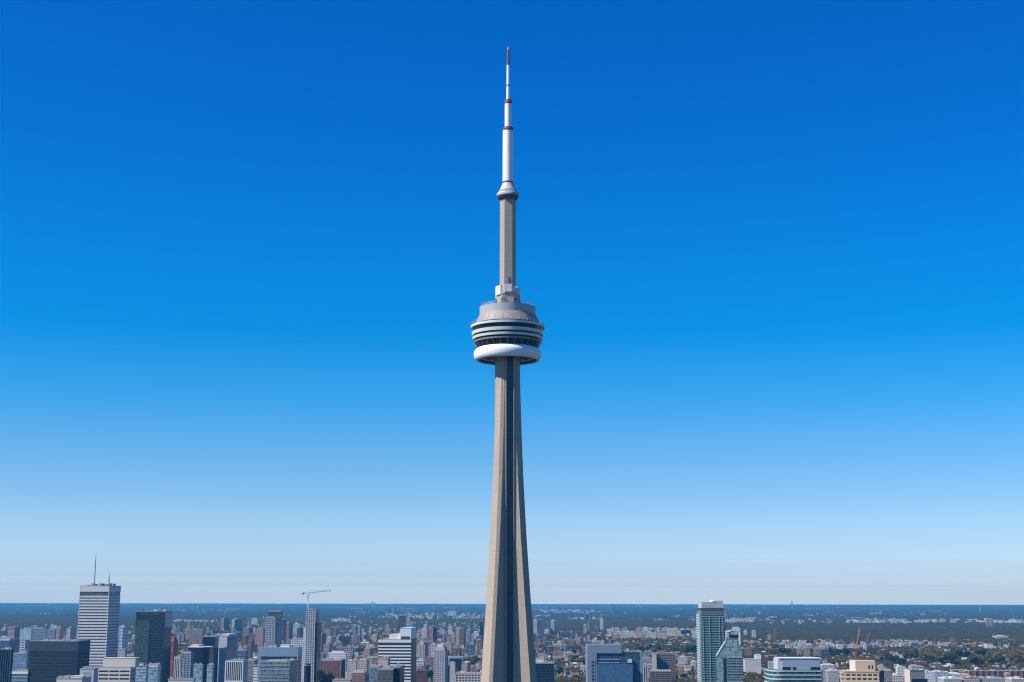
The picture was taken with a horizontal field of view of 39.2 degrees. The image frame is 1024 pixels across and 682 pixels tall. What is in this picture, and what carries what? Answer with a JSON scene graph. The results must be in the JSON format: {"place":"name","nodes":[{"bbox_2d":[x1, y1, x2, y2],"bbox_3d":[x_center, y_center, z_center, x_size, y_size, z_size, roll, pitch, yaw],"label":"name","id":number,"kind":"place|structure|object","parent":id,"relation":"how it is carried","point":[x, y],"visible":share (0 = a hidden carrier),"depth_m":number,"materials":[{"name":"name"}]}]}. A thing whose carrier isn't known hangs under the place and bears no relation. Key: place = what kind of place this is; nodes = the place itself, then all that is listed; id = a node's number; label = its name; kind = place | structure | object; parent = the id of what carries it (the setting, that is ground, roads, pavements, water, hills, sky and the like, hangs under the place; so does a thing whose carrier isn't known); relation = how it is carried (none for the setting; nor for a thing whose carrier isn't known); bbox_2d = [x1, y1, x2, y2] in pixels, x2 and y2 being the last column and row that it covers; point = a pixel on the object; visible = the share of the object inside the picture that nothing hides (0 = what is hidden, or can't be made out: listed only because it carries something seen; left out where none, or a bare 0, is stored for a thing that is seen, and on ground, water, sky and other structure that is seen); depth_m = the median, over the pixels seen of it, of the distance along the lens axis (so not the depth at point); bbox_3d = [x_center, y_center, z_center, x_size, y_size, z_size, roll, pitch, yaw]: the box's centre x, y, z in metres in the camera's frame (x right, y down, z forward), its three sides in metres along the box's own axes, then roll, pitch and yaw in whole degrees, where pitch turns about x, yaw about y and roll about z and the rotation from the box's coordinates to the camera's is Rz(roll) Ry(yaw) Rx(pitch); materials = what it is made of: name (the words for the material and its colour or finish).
{"place":"outdoors","nodes":[
{"label":"outdoors","id":0,"kind":"place"},
{"bbox_2d":[0,648,13,681],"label":"office tower","id":1,"kind":"structure","parent":0,"point":[6,660],"depth_m":1951.31,"materials":[{"name":"blue glass"}]},
{"bbox_2d":[0,637,19,652],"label":"office tower","id":2,"kind":"structure","parent":0,"point":[10,642],"depth_m":2649.53,"materials":[{"name":"blue glass"}]},
{"bbox_2d":[7,626,19,637],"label":"apartment tower","id":3,"kind":"structure","parent":0,"point":[13,631],"depth_m":3824.09,"materials":[{"name":"grey concrete"}]},
{"bbox_2d":[12,650,28,669],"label":"office building","id":4,"kind":"structure","parent":0,"point":[20,659],"depth_m":2246.26,"materials":[{"name":"glass"}]},
{"bbox_2d":[12,669,28,681],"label":"office building","id":5,"kind":"structure","parent":0,"point":[19,675],"depth_m":1851.81,"materials":[{"name":"blue glass"}]},
{"bbox_2d":[19,639,29,652],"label":"apartment tower","id":6,"kind":"structure","parent":0,"point":[24,644],"depth_m":2839.01,"materials":[{"name":"grey concrete"}]},
{"bbox_2d":[20,627,32,639],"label":"office building","id":7,"kind":"structure","parent":0,"point":[26,633],"depth_m":3821.07,"materials":[{"name":"blue glass"}]},
{"bbox_2d":[32,627,47,639],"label":"office building","id":8,"kind":"structure","parent":0,"point":[39,633],"depth_m":3918.47,"materials":[{"name":"blue glass"}]},
{"bbox_2d":[47,628,55,639],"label":"office building","id":9,"kind":"structure","parent":0,"point":[51,633],"depth_m":3870.48,"materials":[{"name":"glass"}]},
{"bbox_2d":[28,639,89,681],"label":"office tower","id":10,"kind":"structure","parent":0,"point":[51,660],"depth_m":1854.72,"materials":[{"name":"glass"}]},
{"bbox_2d":[56,626,63,639],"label":"apartment tower","id":11,"kind":"structure","parent":0,"point":[59,632],"depth_m":3729.23,"materials":[{"name":"pink brick"}]},
{"bbox_2d":[66,626,75,639],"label":"apartment tower","id":12,"kind":"structure","parent":0,"point":[70,632],"depth_m":3731.64,"materials":[{"name":"grey concrete"}]},
{"bbox_2d":[56,675,91,681],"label":"office building","id":13,"kind":"structure","parent":0,"point":[78,678],"depth_m":1414.23,"materials":[{"name":"beige concrete"}]},
{"bbox_2d":[80,666,98,681],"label":"office building","id":14,"kind":"structure","parent":0,"point":[89,671],"depth_m":1463.13,"materials":[{"name":"grey concrete"}]},
{"bbox_2d":[98,657,139,681],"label":"office building","id":15,"kind":"structure","parent":0,"point":[117,669],"depth_m":1560.53,"materials":[{"name":"beige concrete"}]},
{"bbox_2d":[118,648,126,656],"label":"apartment building","id":16,"kind":"structure","parent":0,"point":[122,652],"depth_m":2933.28,"materials":[{"name":"grey concrete"}]},
{"bbox_2d":[135,663,148,681],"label":"office building","id":17,"kind":"structure","parent":0,"point":[142,672],"depth_m":1706.77,"materials":[{"name":"glass"}]},
{"bbox_2d":[134,609,172,681],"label":"office tower","id":18,"kind":"structure","parent":0,"point":[153,633],"depth_m":2057.10,"materials":[{"name":"teal glass"}]},
{"bbox_2d":[147,663,160,681],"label":"office building","id":19,"kind":"structure","parent":0,"point":[154,670],"depth_m":1755.67,"materials":[{"name":"glass"}]},
{"bbox_2d":[170,636,177,676],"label":"office tower","id":20,"kind":"structure","parent":0,"point":[174,646],"depth_m":2365.90,"materials":[{"name":"red stone"}]},
{"bbox_2d":[173,655,180,677],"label":"apartment tower","id":21,"kind":"structure","parent":0,"point":[177,664],"depth_m":2049.57,"materials":[{"name":"grey concrete"}]},
{"bbox_2d":[168,677,195,681],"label":"office building","id":22,"kind":"structure","parent":0,"point":[172,679],"depth_m":1509.69,"materials":[{"name":"beige concrete"}]},
{"bbox_2d":[180,651,193,678],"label":"apartment tower","id":23,"kind":"structure","parent":0,"point":[187,663],"depth_m":2001.43,"materials":[{"name":"blue glass"}]},
{"bbox_2d":[189,628,203,646],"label":"office building","id":24,"kind":"structure","parent":0,"point":[195,636],"depth_m":3036.26,"materials":[{"name":"grey concrete"}]},
{"bbox_2d":[193,663,203,681],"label":"office building","id":25,"kind":"structure","parent":0,"point":[198,672],"depth_m":1804.45,"materials":[{"name":"glass"}]},
{"bbox_2d":[188,644,213,681],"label":"office building","id":26,"kind":"structure","parent":0,"point":[203,654],"depth_m":2152.13,"materials":[{"name":"blue glass"}]},
{"bbox_2d":[206,663,213,681],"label":"office building","id":27,"kind":"structure","parent":0,"point":[210,672],"depth_m":1804.89,"materials":[{"name":"glass"}]},
{"bbox_2d":[202,635,218,681],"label":"office tower","id":28,"kind":"structure","parent":0,"point":[211,640],"depth_m":2398.66,"materials":[{"name":"blue glass"}]},
{"bbox_2d":[220,617,228,630],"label":"apartment tower","id":29,"kind":"structure","parent":0,"point":[224,624],"depth_m":6567.70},
{"bbox_2d":[217,633,236,681],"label":"office tower","id":30,"kind":"structure","parent":0,"point":[227,648],"depth_m":2426.09,"materials":[{"name":"blue glass"}]},
{"bbox_2d":[224,658,247,681],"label":"office building","id":31,"kind":"structure","parent":0,"point":[236,669],"depth_m":1902.11,"materials":[{"name":"white glass"}]},
{"bbox_2d":[232,618,241,630],"bbox_3d":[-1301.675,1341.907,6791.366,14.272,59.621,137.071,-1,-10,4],"label":"apartment tower","id":32,"kind":"structure","parent":0,"point":[237,623],"depth_m":6777.28,"materials":[{"name":"glass"}]},
{"bbox_2d":[247,658,257,681],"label":"apartment building","id":33,"kind":"structure","parent":0,"point":[252,662],"depth_m":2244.08,"materials":[{"name":"grey concrete"}]},
{"bbox_2d":[265,617,277,646],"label":"apartment tower","id":34,"kind":"structure","parent":0,"point":[271,632],"depth_m":2676.48,"materials":[{"name":"grey glass"}]},
{"bbox_2d":[268,609,282,646],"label":"apartment tower","id":35,"kind":"structure","parent":0,"point":[276,613],"depth_m":2727.53,"materials":[{"name":"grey glass"}]},
{"bbox_2d":[259,658,297,681],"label":"office building","id":36,"kind":"structure","parent":0,"point":[278,670],"depth_m":1443.45,"materials":[{"name":"blue glass"}]},
{"bbox_2d":[257,645,301,681],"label":"office building","id":37,"kind":"structure","parent":0,"point":[280,652],"depth_m":1582.51,"materials":[{"name":"teal glass"}]},
{"bbox_2d":[282,619,285,641],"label":"apartment tower","id":38,"kind":"structure","parent":0,"point":[284,631],"depth_m":4486.84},
{"bbox_2d":[289,638,302,681],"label":"apartment building","id":39,"kind":"structure","parent":0,"point":[296,641],"depth_m":2543.91,"materials":[{"name":"white glass"}]},
{"bbox_2d":[304,664,310,681],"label":"office building","id":40,"kind":"structure","parent":0,"point":[307,672],"depth_m":1709.80,"materials":[{"name":"blue glass"}]},
{"bbox_2d":[302,608,320,681],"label":"apartment tower","id":41,"kind":"structure","parent":0,"point":[312,642],"depth_m":2449.57,"materials":[{"name":"grey glass"}]},
{"bbox_2d":[321,632,325,651],"bbox_3d":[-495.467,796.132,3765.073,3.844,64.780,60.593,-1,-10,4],"label":"apartment tower","id":42,"kind":"structure","parent":0,"point":[323,637],"depth_m":3752.91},
{"bbox_2d":[320,658,344,678],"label":"office building","id":43,"kind":"structure","parent":0,"point":[335,667],"depth_m":2420.15,"materials":[{"name":"brick"}]},
{"bbox_2d":[347,659,356,678],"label":"apartment building","id":44,"kind":"structure","parent":0,"point":[351,665],"depth_m":2586.37,"materials":[{"name":"white stone"}]},
{"bbox_2d":[351,670,365,681],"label":"office building","id":45,"kind":"structure","parent":0,"point":[358,675],"depth_m":2193.30,"materials":[{"name":"brick"}]},
{"bbox_2d":[358,658,368,680],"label":"apartment building","id":46,"kind":"structure","parent":0,"point":[363,663],"depth_m":2685.11,"materials":[{"name":"stone"}]},
{"bbox_2d":[369,664,382,681],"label":"office building","id":47,"kind":"structure","parent":0,"point":[373,672],"depth_m":1482.44,"materials":[{"name":"glass"}]},
{"bbox_2d":[378,656,389,666],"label":"office building","id":48,"kind":"structure","parent":0,"point":[384,661],"depth_m":1582.26,"materials":[{"name":"concrete"}]},
{"bbox_2d":[378,666,394,681],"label":"office building","id":49,"kind":"structure","parent":0,"point":[386,674],"depth_m":1462.56,"materials":[{"name":"grey metal"}]},
{"bbox_2d":[378,627,416,681],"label":"office tower","id":50,"kind":"structure","parent":0,"point":[401,648],"depth_m":1857.69,"materials":[{"name":"white glass"}]},
{"bbox_2d":[393,663,404,681],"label":"office building","id":51,"kind":"structure","parent":0,"point":[399,672],"depth_m":1473.72,"materials":[{"name":"blue glass"}]},
{"bbox_2d":[399,615,405,630],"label":"apartment tower","id":52,"kind":"structure","parent":0,"point":[402,621],"depth_m":6461.73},
{"bbox_2d":[416,668,426,681],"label":"apartment building","id":53,"kind":"structure","parent":0,"point":[421,675],"depth_m":2391.08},
{"bbox_2d":[427,626,436,643],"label":"apartment tower","id":54,"kind":"structure","parent":0,"point":[432,633],"depth_m":3922.39,"materials":[{"name":"brick"}]},
{"bbox_2d":[434,644,447,681],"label":"apartment tower","id":55,"kind":"structure","parent":0,"point":[440,662],"depth_m":2441.94,"materials":[{"name":"grey glass"}]},
{"bbox_2d":[450,661,455,681],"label":"apartment building","id":56,"kind":"structure","parent":0,"point":[452,670],"depth_m":2585.39,"materials":[{"name":"concrete"}]},
{"bbox_2d":[461,627,465,647],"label":"apartment tower","id":57,"kind":"structure","parent":0,"point":[463,635],"depth_m":4367.71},
{"bbox_2d":[461,661,470,671],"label":"apartment building","id":58,"kind":"structure","parent":0,"point":[466,666],"depth_m":2687.95,"materials":[{"name":"beige concrete"}]},
{"bbox_2d":[455,671,480,681],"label":"office building","id":59,"kind":"structure","parent":0,"point":[464,676],"depth_m":2416.35,"materials":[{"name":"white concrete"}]},
{"bbox_2d":[471,47,544,681],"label":"observation tower","id":60,"kind":"structure","parent":0,"point":[507,327],"depth_m":1018.42,"materials":[{"name":"concrete"}]},
{"bbox_2d":[0,606,1021,681],"bbox_3d":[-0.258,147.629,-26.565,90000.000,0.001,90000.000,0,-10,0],"label":"ground","id":61,"kind":"structure","parent":0,"point":[432,680],"depth_m":5576.56,"materials":[{"name":"plant"}]},
{"bbox_2d":[77,556,120,667],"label":"office tower","id":62,"kind":"structure","parent":61,"relation":"on","point":[98,616],"depth_m":2161.09,"materials":[{"name":"white glass"}]},
{"bbox_2d":[118,627,127,650],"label":"apartment tower","id":63,"kind":"structure","parent":61,"relation":"on","point":[122,642],"depth_m":3235.95,"materials":[{"name":"blue glass"}]},
{"bbox_2d":[236,649,247,658],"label":"apartment block","id":64,"kind":"structure","parent":61,"relation":"on","point":[242,653],"depth_m":3328.91,"materials":[{"name":"glass"}]},
{"bbox_2d":[246,644,252,658],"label":"apartment block","id":65,"kind":"structure","parent":61,"relation":"on","point":[249,647],"depth_m":3431.99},
{"bbox_2d":[255,627,264,650],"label":"apartment tower","id":66,"kind":"structure","parent":61,"relation":"on","point":[260,636],"depth_m":4071.49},
{"bbox_2d":[286,622,292,641],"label":"apartment tower","id":67,"kind":"structure","parent":61,"relation":"on","point":[289,630],"depth_m":4566.77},
{"bbox_2d":[315,670,334,681],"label":"tree","id":68,"kind":"object","parent":61,"relation":"on","point":[321,676],"visible":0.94,"depth_m":2325.45,"materials":[{"name":"green plant"}]},
{"bbox_2d":[323,643,330,657],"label":"apartment tower","id":69,"kind":"structure","parent":61,"relation":"on","point":[326,648],"depth_m":3633.51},
{"bbox_2d":[329,651,346,671],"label":"office building","id":70,"kind":"structure","parent":61,"relation":"on","point":[338,654],"depth_m":2882.51,"materials":[{"name":"white stone"}]},
{"bbox_2d":[344,646,354,657],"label":"apartment block","id":71,"kind":"structure","parent":61,"relation":"on","point":[349,649],"depth_m":3445.55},
{"bbox_2d":[416,641,428,658],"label":"apartment tower","id":72,"kind":"structure","parent":61,"relation":"on","point":[422,648],"depth_m":3277.44,"materials":[{"name":"white concrete"}]},
{"bbox_2d":[426,655,433,669],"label":"apartment block","id":73,"kind":"structure","parent":61,"relation":"on","point":[430,659],"depth_m":3052.12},
{"bbox_2d":[451,647,461,655],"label":"apartment block","id":74,"kind":"structure","parent":61,"relation":"on","point":[456,651],"depth_m":3502.70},
{"bbox_2d":[449,656,464,670],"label":"office building","id":75,"kind":"structure","parent":61,"relation":"on","point":[458,660],"depth_m":2880.86,"materials":[{"name":"blue glass"}]},
{"bbox_2d":[456,628,460,644],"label":"apartment tower","id":76,"kind":"structure","parent":61,"relation":"on","point":[458,635],"depth_m":4511.86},
{"bbox_2d":[466,643,474,655],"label":"apartment block","id":77,"kind":"structure","parent":61,"relation":"on","point":[470,648],"depth_m":3684.21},
{"bbox_2d":[0,618,1023,681],"bbox_3d":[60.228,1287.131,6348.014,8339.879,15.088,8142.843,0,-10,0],"label":"woodland","id":78,"kind":"object","parent":61,"relation":"on","point":[833,632],"visible":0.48,"depth_m":5952.94,"materials":[{"name":"plant"}]},
{"bbox_2d":[0,603,1023,621],"bbox_3d":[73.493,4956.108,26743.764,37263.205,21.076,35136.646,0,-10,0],"label":"woodland","id":79,"kind":"object","parent":61,"relation":"on","point":[654,611],"visible":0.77,"depth_m":17235.68,"materials":[{"name":"plant"}]},
{"bbox_2d":[546,645,552,657],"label":"apartment block","id":80,"kind":"structure","parent":61,"relation":"on","point":[549,650],"depth_m":3737.23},
{"bbox_2d":[743,654,760,673],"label":"office building","id":81,"kind":"structure","parent":61,"relation":"on","point":[752,664],"depth_m":2879.97,"materials":[{"name":"white stone"}]},
{"bbox_2d":[921,649,935,659],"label":"tree","id":82,"kind":"object","parent":61,"relation":"on","point":[929,654],"visible":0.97,"depth_m":3366.86,"materials":[{"name":"green plant"}]},
{"bbox_2d":[933,652,946,661],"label":"tree","id":83,"kind":"object","parent":61,"relation":"on","point":[940,657],"visible":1,"depth_m":3321.68,"materials":[{"name":"green plant"}]},
{"bbox_2d":[967,654,980,663],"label":"tree","id":84,"kind":"object","parent":61,"relation":"on","point":[973,658],"visible":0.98,"depth_m":3245.28,"materials":[{"name":"green plant"}]},
{"bbox_2d":[1011,654,1022,661],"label":"tree","id":85,"kind":"object","parent":61,"relation":"on","point":[1018,657],"visible":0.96,"depth_m":3332.91,"materials":[{"name":"plant"}]},
{"bbox_2d":[0,604,1023,681],"bbox_3d":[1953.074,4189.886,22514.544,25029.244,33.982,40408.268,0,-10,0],"label":"suburb roofs","id":86,"kind":"structure","parent":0,"point":[734,619],"depth_m":6846.27,"materials":[{"name":"stone"}]},
{"bbox_2d":[0,0,1023,604],"label":"sky","id":87,"kind":"structure","parent":0,"point":[770,253],"materials":[{"name":"blue"}]},
{"bbox_2d":[535,659,553,681],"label":"office building","id":88,"kind":"structure","parent":0,"point":[544,671],"depth_m":1853.18,"materials":[{"name":"blue glass"}]},
{"bbox_2d":[586,644,642,681],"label":"office building","id":89,"kind":"structure","parent":0,"point":[610,663],"depth_m":1522.54,"materials":[{"name":"blue glass"}]},
{"bbox_2d":[643,664,647,681],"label":"apartment building","id":90,"kind":"structure","parent":0,"point":[645,673],"depth_m":2438.12,"materials":[{"name":"white concrete"}]},
{"bbox_2d":[652,652,656,668],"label":"apartment building","id":91,"kind":"structure","parent":0,"point":[654,663],"depth_m":2676.32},
{"bbox_2d":[650,669,670,681],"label":"apartment building","id":92,"kind":"structure","parent":0,"point":[656,675],"depth_m":2290.31,"materials":[{"name":"grey concrete"}]},
{"bbox_2d":[656,651,675,678],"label":"apartment building","id":93,"kind":"structure","parent":0,"point":[665,660],"depth_m":2684.88,"materials":[{"name":"grey glass"}]},
{"bbox_2d":[696,600,725,681],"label":"apartment tower","id":94,"kind":"structure","parent":0,"point":[710,626],"depth_m":1863.36,"materials":[{"name":"teal glass"}]},
{"bbox_2d":[716,627,742,681],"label":"apartment tower","id":95,"kind":"structure","parent":0,"point":[729,661],"depth_m":1709.95,"materials":[{"name":"blue glass"}]},
{"bbox_2d":[764,657,823,681],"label":"office building","id":96,"kind":"structure","parent":0,"point":[796,669],"depth_m":1529.30,"materials":[{"name":"white glass"}]},
{"bbox_2d":[820,663,834,681],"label":"office building","id":97,"kind":"structure","parent":0,"point":[825,667],"depth_m":2244.58,"materials":[{"name":"white stone"}]},
{"bbox_2d":[826,669,838,681],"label":"office building","id":98,"kind":"structure","parent":0,"point":[832,675],"depth_m":1901.44,"materials":[{"name":"white stone"}]},
{"bbox_2d":[839,660,878,681],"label":"office building","id":99,"kind":"structure","parent":0,"point":[862,671],"depth_m":1520.47,"materials":[{"name":"beige stone"}]},
{"bbox_2d":[878,668,884,681],"bbox_3d":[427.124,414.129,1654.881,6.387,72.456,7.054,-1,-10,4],"label":"office building","id":100,"kind":"structure","parent":0,"point":[881,674],"depth_m":1657.73,"materials":[{"name":"blue glass"}]},
{"bbox_2d":[884,669,891,681],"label":"apartment building","id":101,"kind":"structure","parent":0,"point":[887,675],"depth_m":2047.80,"materials":[{"name":"beige concrete"}]},
{"bbox_2d":[892,673,904,681],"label":"office building","id":102,"kind":"structure","parent":0,"point":[898,677],"depth_m":2144.01,"materials":[{"name":"beige concrete"}]},
{"bbox_2d":[895,665,905,674],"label":"office building","id":103,"kind":"structure","parent":0,"point":[899,669],"depth_m":2537.20,"materials":[{"name":"white stone"}]},
{"bbox_2d":[904,668,927,681],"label":"office building","id":104,"kind":"structure","parent":0,"point":[914,675],"depth_m":2100.40,"materials":[{"name":"beige concrete"}]},
{"bbox_2d":[925,670,933,681],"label":"office building","id":105,"kind":"structure","parent":0,"point":[929,675],"depth_m":2291.38,"materials":[{"name":"white stone"}]},
{"bbox_2d":[933,670,948,681],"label":"office building","id":106,"kind":"structure","parent":0,"point":[938,673],"depth_m":2388.98,"materials":[{"name":"white stone"}]},
{"bbox_2d":[938,676,961,681],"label":"office building","id":107,"kind":"structure","parent":0,"point":[949,679],"depth_m":2241.69,"materials":[{"name":"white stone"}]},
{"bbox_2d":[957,675,979,681],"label":"office building","id":108,"kind":"structure","parent":0,"point":[969,678],"depth_m":2241.52,"materials":[{"name":"white stone"}]},
{"bbox_2d":[979,676,1004,681],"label":"office building","id":109,"kind":"structure","parent":0,"point":[990,679],"depth_m":2241.02,"materials":[{"name":"grey concrete"}]},
{"bbox_2d":[965,669,1023,679],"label":"apartment building","id":110,"kind":"structure","parent":0,"point":[997,673],"depth_m":2634.69,"materials":[{"name":"orange brick"}]},
{"bbox_2d":[1005,676,1023,681],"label":"office building","id":111,"kind":"structure","parent":0,"point":[1014,679],"depth_m":2249.84,"materials":[{"name":"beige concrete"}]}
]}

